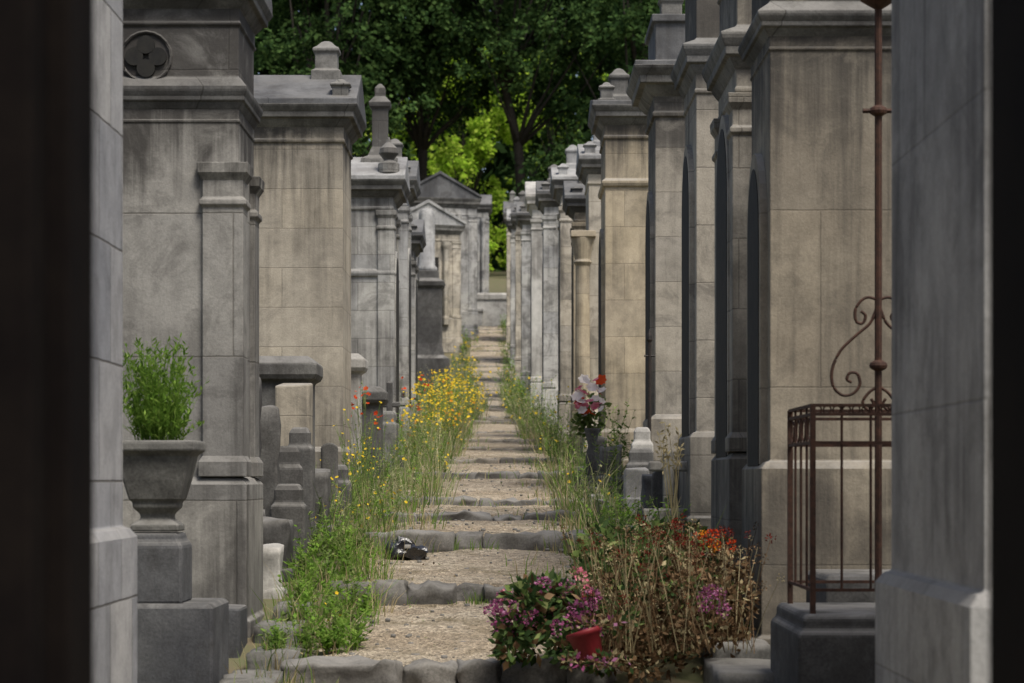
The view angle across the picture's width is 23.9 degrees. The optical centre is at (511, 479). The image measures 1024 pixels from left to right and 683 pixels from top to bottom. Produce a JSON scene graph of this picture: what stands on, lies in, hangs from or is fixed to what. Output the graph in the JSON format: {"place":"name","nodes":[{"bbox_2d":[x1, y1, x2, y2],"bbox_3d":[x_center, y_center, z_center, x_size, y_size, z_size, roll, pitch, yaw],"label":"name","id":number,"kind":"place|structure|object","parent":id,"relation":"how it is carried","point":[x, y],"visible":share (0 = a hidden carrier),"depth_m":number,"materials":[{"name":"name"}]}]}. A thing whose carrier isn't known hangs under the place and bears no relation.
{"place":"outdoors","nodes":[
{"label":"outdoors","id":0,"kind":"place"},
{"bbox_2d":[418,208,449,393],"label":"column monument","id":1,"kind":"object","parent":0,"point":[431,286],"depth_m":79.50,"materials":[{"name":"stone"}]},
{"bbox_2d":[301,326,622,673],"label":"gravel path","id":2,"kind":"structure","parent":0,"point":[471,630],"depth_m":19.11,"materials":[{"name":"gravel"}]},
{"bbox_2d":[310,367,495,560],"bbox_3d":[-1.353,-1.243,44.570,2.194,3.790,50.380,0,0,0],"label":"wildflower border","id":3,"kind":"object","parent":2,"relation":"on","point":[437,426],"visible":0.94,"depth_m":29.60,"materials":[{"name":"green plant"}]},
{"bbox_2d":[386,536,426,559],"bbox_3d":[-0.857,0.572,19.702,0.335,0.231,0.357,0,0,0],"label":"plastic bag","id":4,"kind":"object","parent":2,"relation":"on","point":[414,551],"visible":0.88,"depth_m":19.59,"materials":[{"name":"black plastic"}]},
{"bbox_2d":[298,452,594,662],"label":"leaf litter","id":5,"kind":"object","parent":2,"relation":"on","point":[463,559],"visible":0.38,"depth_m":21.46,"materials":[{"name":"brown plant"}]},
{"bbox_2d":[323,458,574,658],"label":"pebbles","id":6,"kind":"object","parent":2,"relation":"on","point":[465,605],"visible":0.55,"depth_m":19.29,"materials":[{"name":"stone"}]},
{"bbox_2d":[282,656,619,682],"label":"stone step","id":7,"kind":"object","parent":2,"relation":"on","point":[373,669],"visible":0.79,"depth_m":14.68,"materials":[{"name":"stone"}]},
{"bbox_2d":[328,577,604,607],"bbox_3d":[-0.281,0.887,17.537,2.129,0.369,0.461,0,0,-3],"label":"stone step","id":8,"kind":"object","parent":2,"relation":"on","point":[431,593],"visible":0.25,"depth_m":17.41,"materials":[{"name":"stone"}]},
{"bbox_2d":[361,530,601,552],"bbox_3d":[-0.227,0.598,20.445,2.127,0.360,0.487,0,0,0],"label":"stone step","id":9,"kind":"object","parent":2,"relation":"on","point":[522,540],"visible":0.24,"depth_m":20.37,"materials":[{"name":"stone"}]},
{"bbox_2d":[381,511,593,522],"bbox_3d":[-0.227,0.443,23.614,2.095,0.288,0.488,0,0,0],"label":"stone step","id":10,"kind":"object","parent":2,"relation":"on","point":[479,516],"visible":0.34,"depth_m":23.54,"materials":[{"name":"stone"}]},
{"bbox_2d":[398,495,577,506],"bbox_3d":[-0.222,0.312,26.430,2.106,0.298,0.382,0,0,0],"label":"stone step","id":11,"kind":"object","parent":2,"relation":"on","point":[517,501],"visible":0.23,"depth_m":26.32,"materials":[{"name":"stone"}]},
{"bbox_2d":[415,470,574,479],"bbox_3d":[-0.229,0.021,31.071,2.097,0.307,0.324,0,0,6],"label":"stone step","id":12,"kind":"object","parent":2,"relation":"on","point":[504,475],"visible":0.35,"depth_m":30.97,"materials":[{"name":"stone"}]},
{"bbox_2d":[425,457,565,464],"bbox_3d":[-0.250,-0.201,35.237,2.098,0.287,0.412,0,0,0],"label":"stone step","id":13,"kind":"object","parent":2,"relation":"on","point":[500,460],"visible":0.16,"depth_m":35.18,"materials":[{"name":"stone"}]},
{"bbox_2d":[474,420,522,423],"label":"stone step","id":14,"kind":"object","parent":2,"relation":"on","point":[486,422],"visible":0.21,"depth_m":55.91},
{"bbox_2d":[465,438,541,442],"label":"stone step","id":15,"kind":"object","parent":2,"relation":"on","point":[499,440],"visible":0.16,"depth_m":45.18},
{"bbox_2d":[452,446,556,450],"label":"stone step","id":16,"kind":"object","parent":2,"relation":"on","point":[477,448],"visible":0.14,"depth_m":41.00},
{"bbox_2d":[472,429,543,433],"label":"stone step","id":17,"kind":"object","parent":2,"relation":"on","point":[505,431],"visible":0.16,"depth_m":50.49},
{"bbox_2d":[483,566,607,670],"bbox_3d":[0.209,0.847,14.653,0.770,0.651,0.984,0,0,0],"label":"flower bouquet","id":18,"kind":"object","parent":2,"relation":"on","point":[538,609],"visible":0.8,"depth_m":14.37,"materials":[{"name":"green plant"}]},
{"bbox_2d":[229,269,741,682],"bbox_3d":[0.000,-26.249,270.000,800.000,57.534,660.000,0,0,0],"label":"ground","id":19,"kind":"structure","parent":0,"point":[497,282],"depth_m":16.69,"materials":[{"name":"soil"}]},
{"bbox_2d":[0,0,92,682],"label":"jamb and leaf","id":20,"kind":"object","parent":19,"relation":"on","point":[46,341],"visible":1,"depth_m":3.82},
{"bbox_2d":[93,0,136,682],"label":"mausoleum","id":21,"kind":"structure","parent":19,"relation":"on","point":[114,600],"depth_m":11.03,"materials":[{"name":"stone"}]},
{"bbox_2d":[123,332,228,682],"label":"stone planter","id":22,"kind":"object","parent":19,"relation":"on","point":[182,635],"visible":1,"depth_m":14.01,"materials":[{"name":"stone"}]},
{"bbox_2d":[123,0,272,637],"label":"mausoleum","id":23,"kind":"structure","parent":19,"relation":"on","point":[193,188],"depth_m":16.00,"materials":[{"name":"grey stone"}]},
{"bbox_2d":[123,30,172,78],"bbox_3d":[-2.420,-2.800,15.989,0.354,0.351,0.031,0,0,0],"label":"quatrefoil window","id":24,"kind":"structure","parent":23,"relation":"in","point":[134,56],"depth_m":15.98,"materials":[{"name":"grey stone"}]},
{"bbox_2d":[229,604,247,657],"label":"gravestone","id":25,"kind":"object","parent":19,"relation":"on","point":[238,635],"visible":0.29,"depth_m":15.30,"materials":[{"name":"stone"}]},
{"bbox_2d":[255,381,267,517],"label":"gravestone","id":26,"kind":"object","parent":19,"relation":"on","point":[265,515],"visible":0.05,"depth_m":18.86,"materials":[{"name":"stone"}]},
{"bbox_2d":[217,599,311,682],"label":"kerb slabs","id":27,"kind":"structure","parent":19,"relation":"on","point":[248,677],"depth_m":14.91,"materials":[{"name":"stone"}]},
{"bbox_2d":[260,405,281,518],"bbox_3d":[-2.004,0.155,19.572,0.348,1.524,0.288,0,0,0],"label":"gravestone","id":28,"kind":"object","parent":19,"relation":"on","point":[270,435],"visible":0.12,"depth_m":19.50,"materials":[{"name":"stone"}]},
{"bbox_2d":[263,543,286,598],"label":"gravestone","id":29,"kind":"object","parent":19,"relation":"on","point":[271,556],"visible":0.3,"depth_m":17.36,"materials":[{"name":"white stone"}]},
{"bbox_2d":[263,518,298,581],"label":"gravestone","id":30,"kind":"object","parent":19,"relation":"on","point":[277,530],"visible":0.28,"depth_m":18.20,"materials":[{"name":"stone"}]},
{"bbox_2d":[254,0,315,74],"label":"tree","id":31,"kind":"object","parent":19,"relation":"on","point":[273,71],"visible":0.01,"depth_m":149.46,"materials":[{"name":"green plant"}]},
{"bbox_2d":[270,484,307,560],"bbox_3d":[-1.790,0.415,19.400,0.280,0.770,0.260,0,0,0],"label":"gravestone","id":32,"kind":"object","parent":19,"relation":"on","point":[289,504],"visible":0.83,"depth_m":19.28,"materials":[{"name":"stone"}]},
{"bbox_2d":[259,356,322,448],"bbox_3d":[-2.145,-0.265,22.300,0.750,1.730,0.740,0,0,0],"label":"gravestone","id":33,"kind":"object","parent":19,"relation":"on","point":[274,371],"visible":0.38,"depth_m":21.96,"materials":[{"name":"stone"}]},
{"bbox_2d":[280,446,302,487],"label":"gravestone","id":34,"kind":"object","parent":19,"relation":"on","point":[291,469],"visible":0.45,"depth_m":19.89,"materials":[{"name":"stone"}]},
{"bbox_2d":[275,383,312,445],"bbox_3d":[-1.960,-0.132,21.750,0.362,1.490,0.405,0,0,0],"label":"gravestone","id":35,"kind":"object","parent":19,"relation":"on","point":[294,403],"visible":0.22,"depth_m":21.60,"materials":[{"name":"beige stone"}]},
{"bbox_2d":[288,427,314,541],"bbox_3d":[-1.810,0.125,20.650,0.240,1.150,0.160,0,0,5],"label":"gravestone","id":36,"kind":"object","parent":19,"relation":"on","point":[300,438],"visible":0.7,"depth_m":20.57,"materials":[{"name":"stone"}]},
{"bbox_2d":[254,41,366,489],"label":"mausoleum","id":37,"kind":"structure","parent":19,"relation":"on","point":[309,130],"depth_m":25.70,"materials":[{"name":"beige stone"}]},
{"bbox_2d":[315,468,335,538],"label":"gravestone","id":38,"kind":"object","parent":19,"relation":"on","point":[322,481],"visible":0.15,"depth_m":20.91,"materials":[{"name":"stone"}]},
{"bbox_2d":[321,443,340,525],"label":"gravestone","id":39,"kind":"object","parent":19,"relation":"on","point":[329,453],"visible":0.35,"depth_m":22.70,"materials":[{"name":"stone"}]},
{"bbox_2d":[338,465,351,522],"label":"gravestone","id":40,"kind":"object","parent":19,"relation":"on","point":[344,470],"visible":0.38,"depth_m":23.49,"materials":[{"name":"stone"}]},
{"bbox_2d":[254,0,441,156],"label":"tree","id":41,"kind":"object","parent":19,"relation":"on","point":[284,47],"visible":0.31,"depth_m":145.27,"materials":[{"name":"green plant"}]},
{"bbox_2d":[351,353,367,490],"bbox_3d":[-1.890,-0.600,28.800,0.320,1.800,0.540,0,0,0],"label":"gravestone","id":42,"kind":"object","parent":19,"relation":"on","point":[359,365],"visible":0.45,"depth_m":28.60,"materials":[{"name":"white stone"}]},
{"bbox_2d":[362,386,388,478],"bbox_3d":[-1.830,-0.600,31.250,0.440,1.200,0.640,0,0,0],"label":"gravestone","id":43,"kind":"object","parent":19,"relation":"on","point":[376,396],"visible":0.45,"depth_m":31.00,"materials":[{"name":"stone"}]},
{"bbox_2d":[251,500,507,660],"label":"weeds","id":44,"kind":"object","parent":19,"relation":"on","point":[337,638],"visible":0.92,"depth_m":16.96,"materials":[{"name":"green plant"}]},
{"bbox_2d":[351,84,410,452],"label":"mausoleum","id":45,"kind":"structure","parent":19,"relation":"on","point":[380,189],"depth_m":36.30,"materials":[{"name":"grey stone"}]},
{"bbox_2d":[395,252,398,423],"bbox_3d":[-1.785,-2.183,37.050,0.070,2.626,1.080,0,0,0],"label":"door","id":46,"kind":"structure","parent":45,"relation":"in","point":[396,253],"depth_m":36.95,"materials":[{"name":"grey metal"}]},
{"bbox_2d":[383,411,397,471],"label":"gravestone","id":47,"kind":"object","parent":19,"relation":"on","point":[390,429],"visible":0.39,"depth_m":33.17,"materials":[{"name":"stone"}]},
{"bbox_2d":[383,382,403,466],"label":"gravestone","id":48,"kind":"object","parent":19,"relation":"on","point":[390,405],"visible":0.3,"depth_m":34.50,"materials":[{"name":"stone"}]},
{"bbox_2d":[352,100,458,160],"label":"tree","id":49,"kind":"object","parent":19,"relation":"on","point":[410,153],"visible":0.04,"depth_m":202.61,"materials":[{"name":"green plant"}]},
{"bbox_2d":[391,139,420,449],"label":"mausoleum","id":50,"kind":"structure","parent":19,"relation":"on","point":[405,216],"depth_m":41.97,"materials":[{"name":"stone"}]},
{"bbox_2d":[408,248,410,407],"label":"door","id":51,"kind":"structure","parent":50,"relation":"in","point":[409,255],"depth_m":42.46,"materials":[{"name":"metal"}]},
{"bbox_2d":[301,0,527,180],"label":"tree","id":52,"kind":"object","parent":19,"relation":"on","point":[419,133],"visible":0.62,"depth_m":149.72,"materials":[{"name":"green plant"}]},
{"bbox_2d":[410,209,425,427],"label":"mausoleum","id":53,"kind":"structure","parent":19,"relation":"on","point":[418,240],"depth_m":47.49,"materials":[{"name":"grey stone"}]},
{"bbox_2d":[415,275,417,400],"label":"door","id":54,"kind":"structure","parent":53,"relation":"in","point":[416,294],"depth_m":48.10,"materials":[{"name":"grey metal"}]},
{"bbox_2d":[224,325,638,682],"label":"verge grass","id":55,"kind":"structure","parent":19,"relation":"on","point":[565,550],"depth_m":22.16,"materials":[{"name":"green plant"}]},
{"bbox_2d":[410,199,465,352],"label":"mausoleum","id":56,"kind":"structure","parent":19,"relation":"on","point":[449,228],"depth_m":104.38,"materials":[{"name":"stone"}]},
{"bbox_2d":[410,171,481,337],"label":"mausoleum","id":57,"kind":"structure","parent":19,"relation":"on","point":[451,195],"depth_m":114.31,"materials":[{"name":"stone"}]},
{"bbox_2d":[254,0,647,271],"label":"distant trees","id":58,"kind":"object","parent":19,"relation":"on","point":[503,155],"visible":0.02,"depth_m":214.01,"materials":[{"name":"green plant"}]},
{"bbox_2d":[388,39,544,271],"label":"tree","id":59,"kind":"object","parent":19,"relation":"on","point":[485,125],"visible":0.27,"depth_m":193.22,"materials":[{"name":"green plant"}]},
{"bbox_2d":[420,313,529,407],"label":"wildflowers","id":60,"kind":"object","parent":19,"relation":"on","point":[468,347],"visible":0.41,"depth_m":90.82,"materials":[{"name":"green plant"}]},
{"bbox_2d":[477,195,491,292],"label":"mausoleum","id":61,"kind":"structure","parent":19,"relation":"on","point":[484,209],"depth_m":130.95,"materials":[{"name":"stone"}]},
{"bbox_2d":[477,293,506,325],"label":"stone wall","id":62,"kind":"structure","parent":19,"relation":"on","point":[492,309],"depth_m":129.15,"materials":[{"name":"stone"}]},
{"bbox_2d":[503,191,515,343],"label":"mausoleum","id":63,"kind":"structure","parent":19,"relation":"on","point":[507,204],"depth_m":109.97,"materials":[{"name":"stone"}]},
{"bbox_2d":[506,196,518,365],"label":"mausoleum","id":64,"kind":"structure","parent":19,"relation":"on","point":[511,230],"depth_m":96.97,"materials":[{"name":"stone"}]},
{"bbox_2d":[510,260,510,344],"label":"door","id":65,"kind":"structure","parent":64,"relation":"in","point":[510,260],"depth_m":97.28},
{"bbox_2d":[511,191,524,384],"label":"mausoleum","id":66,"kind":"structure","parent":19,"relation":"on","point":[517,286],"depth_m":84.97,"materials":[{"name":"stone"}]},
{"bbox_2d":[515,263,515,356],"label":"door","id":67,"kind":"structure","parent":66,"relation":"in","point":[515,263],"depth_m":85.26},
{"bbox_2d":[391,0,645,196],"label":"tree","id":68,"kind":"object","parent":19,"relation":"on","point":[543,20],"visible":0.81,"depth_m":148.41,"materials":[{"name":"green plant"}]},
{"bbox_2d":[516,202,531,398],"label":"mausoleum","id":69,"kind":"structure","parent":19,"relation":"on","point":[523,216],"depth_m":73.97,"materials":[{"name":"stone"}]},
{"bbox_2d":[521,263,521,370],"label":"door","id":70,"kind":"structure","parent":69,"relation":"in","point":[521,263],"depth_m":74.22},
{"bbox_2d":[525,182,543,412],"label":"mausoleum","id":71,"kind":"structure","parent":19,"relation":"on","point":[536,214],"depth_m":63.97,"materials":[{"name":"white stone"}]},
{"bbox_2d":[535,164,559,426],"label":"mausoleum","id":72,"kind":"structure","parent":19,"relation":"on","point":[547,204],"depth_m":54.97,"materials":[{"name":"stone"}]},
{"bbox_2d":[542,260,542,389],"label":"door","id":73,"kind":"structure","parent":72,"relation":"in","point":[542,260],"depth_m":55.48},
{"bbox_2d":[498,37,608,200],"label":"tree","id":74,"kind":"object","parent":19,"relation":"on","point":[546,137],"visible":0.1,"depth_m":205.79,"materials":[{"name":"green plant"}]},
{"bbox_2d":[550,145,577,441],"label":"mausoleum","id":75,"kind":"structure","parent":19,"relation":"on","point":[561,173],"depth_m":45.97,"materials":[{"name":"stone"}]},
{"bbox_2d":[558,258,560,403],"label":"door","id":76,"kind":"structure","parent":75,"relation":"in","point":[559,258],"depth_m":46.46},
{"bbox_2d":[562,181,585,449],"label":"mausoleum","id":77,"kind":"structure","parent":19,"relation":"on","point":[574,204],"depth_m":42.19,"materials":[{"name":"stone"}]},
{"bbox_2d":[571,248,572,402],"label":"door","id":78,"kind":"structure","parent":77,"relation":"in","point":[572,248],"depth_m":43.07,"materials":[{"name":"metal"}]},
{"bbox_2d":[570,135,600,454],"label":"mausoleum","id":79,"kind":"structure","parent":19,"relation":"on","point":[585,245],"depth_m":38.40,"materials":[{"name":"stone"}]},
{"bbox_2d":[487,364,692,576],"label":"tall grass","id":80,"kind":"structure","parent":19,"relation":"on","point":[557,442],"depth_m":28.98,"materials":[{"name":"green plant"}]},
{"bbox_2d":[496,0,684,194],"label":"tree","id":81,"kind":"object","parent":19,"relation":"on","point":[645,10],"visible":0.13,"depth_m":147.14,"materials":[{"name":"green plant"}]},
{"bbox_2d":[570,374,611,481],"bbox_3d":[0.954,-0.607,29.809,0.511,1.413,0.707,0,0,11],"label":"lily bouquet","id":82,"kind":"object","parent":19,"relation":"on","point":[585,413],"visible":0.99,"depth_m":29.84,"materials":[{"name":"pink plant"}]},
{"bbox_2d":[584,436,607,468],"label":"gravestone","id":83,"kind":"object","parent":19,"relation":"on","point":[600,440],"visible":0.09,"depth_m":30.59,"materials":[{"name":"stone"}]},
{"bbox_2d":[557,613,640,674],"bbox_3d":[0.505,0.939,13.980,0.490,0.366,0.366,0,0,0],"label":"fallen foliage","id":84,"kind":"object","parent":19,"relation":"on","point":[607,658],"visible":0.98,"depth_m":13.96,"materials":[{"name":"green plant"}]},
{"bbox_2d":[566,626,601,660],"bbox_3d":[0.436,0.952,14.008,0.216,0.165,0.216,-17,-6,0],"label":"red flower pot","id":85,"kind":"object","parent":84,"relation":"on","point":[585,642],"visible":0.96,"depth_m":13.93,"materials":[{"name":"plastic"}]},
{"bbox_2d":[595,446,622,493],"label":"gravestone","id":86,"kind":"object","parent":19,"relation":"on","point":[603,457],"visible":0.35,"depth_m":28.59,"materials":[{"name":"stone"}]},
{"bbox_2d":[574,466,647,551],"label":"grave kerb","id":87,"kind":"structure","parent":19,"relation":"on","point":[588,479],"depth_m":26.89,"materials":[{"name":"stone"}]},
{"bbox_2d":[588,68,647,472],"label":"mausoleum","id":88,"kind":"structure","parent":19,"relation":"on","point":[617,123],"depth_m":33.00,"materials":[{"name":"stone"}]},
{"bbox_2d":[598,229,603,431],"bbox_3d":[1.255,-2.083,33.750,0.070,2.826,1.080,0,0,0],"label":"door","id":89,"kind":"structure","parent":88,"relation":"in","point":[601,233],"depth_m":33.33,"materials":[{"name":"metal"}]},
{"bbox_2d":[619,467,648,515],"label":"gravestone","id":90,"kind":"object","parent":19,"relation":"on","point":[629,485],"visible":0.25,"depth_m":24.60,"materials":[{"name":"white stone"}]},
{"bbox_2d":[626,448,653,473],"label":"gravestone","id":91,"kind":"object","parent":19,"relation":"on","point":[641,457],"visible":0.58,"depth_m":25.60,"materials":[{"name":"stone"}]},
{"bbox_2d":[631,427,652,450],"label":"gravestone","id":92,"kind":"object","parent":19,"relation":"on","point":[642,437],"visible":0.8,"depth_m":26.50,"materials":[{"name":"white stone"}]},
{"bbox_2d":[637,473,651,522],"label":"gravestone","id":93,"kind":"object","parent":19,"relation":"on","point":[646,485],"visible":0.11,"depth_m":23.40,"materials":[{"name":"stone"}]},
{"bbox_2d":[644,329,654,431],"bbox_3d":[1.530,-0.690,26.900,0.120,1.980,0.067,0,0,0],"label":"iron cross post","id":94,"kind":"object","parent":19,"relation":"on","point":[649,339],"visible":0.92,"depth_m":26.88,"materials":[{"name":"metal"}]},
{"bbox_2d":[626,0,684,460],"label":"mausoleum","id":95,"kind":"structure","parent":19,"relation":"on","point":[655,97],"depth_m":27.00,"materials":[{"name":"stone"}]},
{"bbox_2d":[645,192,653,419],"bbox_3d":[1.585,-1.998,27.700,0.070,2.596,1.020,0,0,0],"label":"door","id":96,"kind":"structure","parent":95,"relation":"in","point":[649,232],"depth_m":27.33,"materials":[{"name":"metal"}]},
{"bbox_2d":[651,471,677,507],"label":"gravestone","id":97,"kind":"object","parent":19,"relation":"on","point":[657,484],"visible":0.16,"depth_m":22.40,"materials":[{"name":"stone"}]},
{"bbox_2d":[642,450,687,536],"bbox_3d":[1.375,0.120,21.250,0.450,0.760,0.200,0,0,0],"label":"gravestone","id":98,"kind":"object","parent":19,"relation":"on","point":[655,465],"visible":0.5,"depth_m":21.20,"materials":[{"name":"grey stone"}]},
{"bbox_2d":[655,422,684,529],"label":"dry seed stalks","id":99,"kind":"object","parent":19,"relation":"on","point":[676,457],"visible":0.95,"depth_m":20.60,"materials":[{"name":"beige plant"}]},
{"bbox_2d":[556,497,784,682],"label":"dried flower bush","id":100,"kind":"object","parent":19,"relation":"on","point":[682,594],"visible":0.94,"depth_m":14.49,"materials":[{"name":"brown plant"}]},
{"bbox_2d":[671,0,719,537],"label":"mausoleum","id":101,"kind":"structure","parent":19,"relation":"on","point":[702,34],"depth_m":21.00,"materials":[{"name":"stone"}]},
{"bbox_2d":[682,145,694,436],"bbox_3d":[1.585,-1.693,21.675,0.070,2.606,0.990,0,0,0],"label":"door","id":102,"kind":"structure","parent":101,"relation":"in","point":[688,195],"depth_m":21.30,"materials":[{"name":"metal"}]},
{"bbox_2d":[702,0,751,582],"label":"mausoleum","id":103,"kind":"structure","parent":19,"relation":"on","point":[726,73],"depth_m":17.24,"materials":[{"name":"stone"}]},
{"bbox_2d":[716,115,732,457],"bbox_3d":[1.585,-1.433,17.925,0.070,2.526,1.050,0,0,0],"label":"door","id":104,"kind":"structure","parent":103,"relation":"in","point":[722,174],"depth_m":17.80,"materials":[{"name":"metal"}]},
{"bbox_2d":[694,609,773,682],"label":"kerb slabs","id":105,"kind":"structure","parent":19,"relation":"on","point":[721,666],"depth_m":14.04,"materials":[{"name":"stone"}]},
{"bbox_2d":[738,0,891,645],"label":"mausoleum","id":106,"kind":"structure","parent":19,"relation":"on","point":[811,235],"depth_m":15.00,"materials":[{"name":"beige stone"}]},
{"bbox_2d":[747,154,767,465],"bbox_3d":[1.585,-1.093,15.575,0.070,2.007,0.870,0,0,0],"label":"door","id":107,"kind":"structure","parent":106,"relation":"in","point":[757,236],"depth_m":15.29,"materials":[{"name":"black metal"}]},
{"bbox_2d":[771,0,891,682],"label":"iron grave railing","id":108,"kind":"object","parent":19,"relation":"on","point":[825,633],"visible":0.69,"depth_m":12.79,"materials":[{"name":"metal"}]},
{"bbox_2d":[875,0,988,682],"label":"mausoleum","id":109,"kind":"structure","parent":19,"relation":"on","point":[932,605],"depth_m":9.01,"materials":[{"name":"stone"}]},
{"bbox_2d":[989,0,1023,682],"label":"jamb","id":110,"kind":"object","parent":19,"relation":"on","point":[1006,341],"visible":1,"depth_m":3.95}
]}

